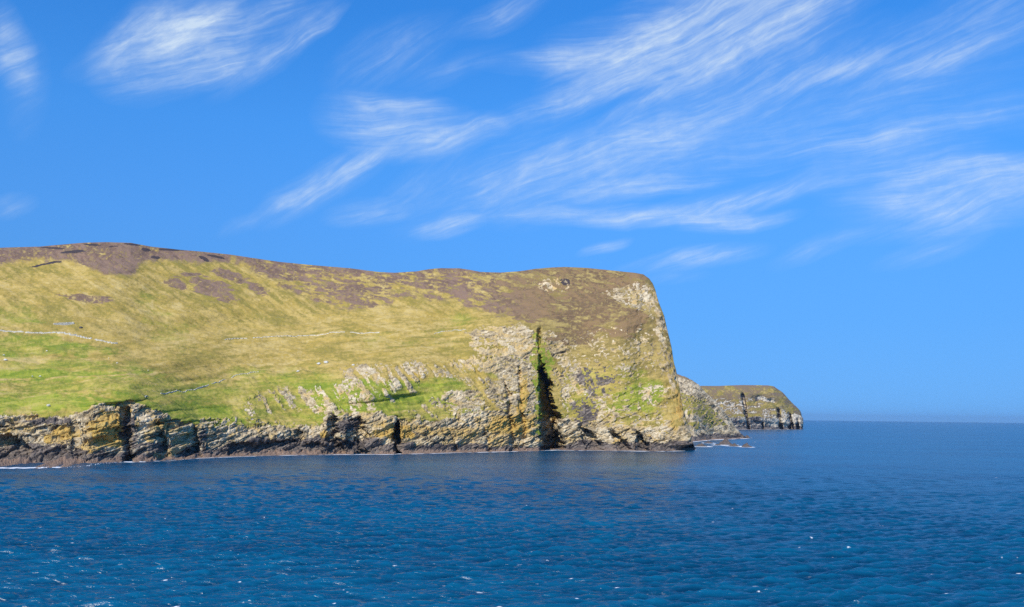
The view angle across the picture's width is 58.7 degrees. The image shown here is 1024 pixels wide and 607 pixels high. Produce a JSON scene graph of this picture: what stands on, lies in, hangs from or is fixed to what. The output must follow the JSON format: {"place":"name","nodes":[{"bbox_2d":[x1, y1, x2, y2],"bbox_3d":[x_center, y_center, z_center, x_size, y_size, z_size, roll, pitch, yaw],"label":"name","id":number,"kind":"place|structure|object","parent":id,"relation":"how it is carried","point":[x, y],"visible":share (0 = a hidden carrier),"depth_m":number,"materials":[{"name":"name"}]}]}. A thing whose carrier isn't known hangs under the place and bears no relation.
{"place":"outdoors","nodes":[
{"label":"outdoors","id":0,"kind":"place"},
{"bbox_2d":[0,242,695,468],"bbox_3d":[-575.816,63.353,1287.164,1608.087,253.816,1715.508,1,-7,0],"label":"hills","id":1,"kind":"structure","parent":0,"point":[569,358],"depth_m":939.02,"materials":[{"name":"green plant"}]},
{"bbox_2d":[0,330,117,343],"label":"dry stone wall","id":2,"kind":"structure","parent":1,"relation":"on","point":[76,335],"depth_m":817.67,"materials":[{"name":"grey stone"}]},
{"bbox_2d":[53,322,73,324],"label":"stone ruin","id":3,"kind":"object","parent":1,"relation":"on","point":[67,323],"visible":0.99,"depth_m":851.95,"materials":[{"name":"grey stone"}]},
{"bbox_2d":[145,371,258,397],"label":"dry stone wall","id":4,"kind":"structure","parent":1,"relation":"on","point":[202,386],"depth_m":776.66,"materials":[{"name":"grey stone"}]},
{"bbox_2d":[225,331,379,339],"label":"dry stone wall","id":5,"kind":"structure","parent":1,"relation":"on","point":[304,335],"depth_m":1003.50,"materials":[{"name":"grey stone"}]},
{"bbox_2d":[0,420,1023,606],"bbox_3d":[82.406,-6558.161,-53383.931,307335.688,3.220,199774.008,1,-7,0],"label":"sea","id":6,"kind":"structure","parent":0,"point":[815,513],"depth_m":280.31,"materials":[{"name":"liquid"}]},
{"bbox_2d":[719,437,731,444],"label":"sea rock","id":7,"kind":"object","parent":6,"relation":"in","point":[725,441],"visible":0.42,"depth_m":1191.55,"materials":[{"name":"stone"}]},
{"bbox_2d":[0,0,1023,422],"label":"sky","id":8,"kind":"structure","parent":0,"point":[820,202],"materials":[{"name":"blue"}]},
{"bbox_2d":[677,374,746,441],"bbox_3d":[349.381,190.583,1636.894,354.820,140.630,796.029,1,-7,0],"label":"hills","id":9,"kind":"structure","parent":0,"point":[707,418],"depth_m":1520.54,"materials":[{"name":"grey stone"}]},
{"bbox_2d":[700,385,803,429],"bbox_3d":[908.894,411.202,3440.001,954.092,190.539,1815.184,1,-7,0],"label":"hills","id":10,"kind":"structure","parent":0,"point":[755,407],"depth_m":3037.96,"materials":[{"name":"stone"}]}
]}

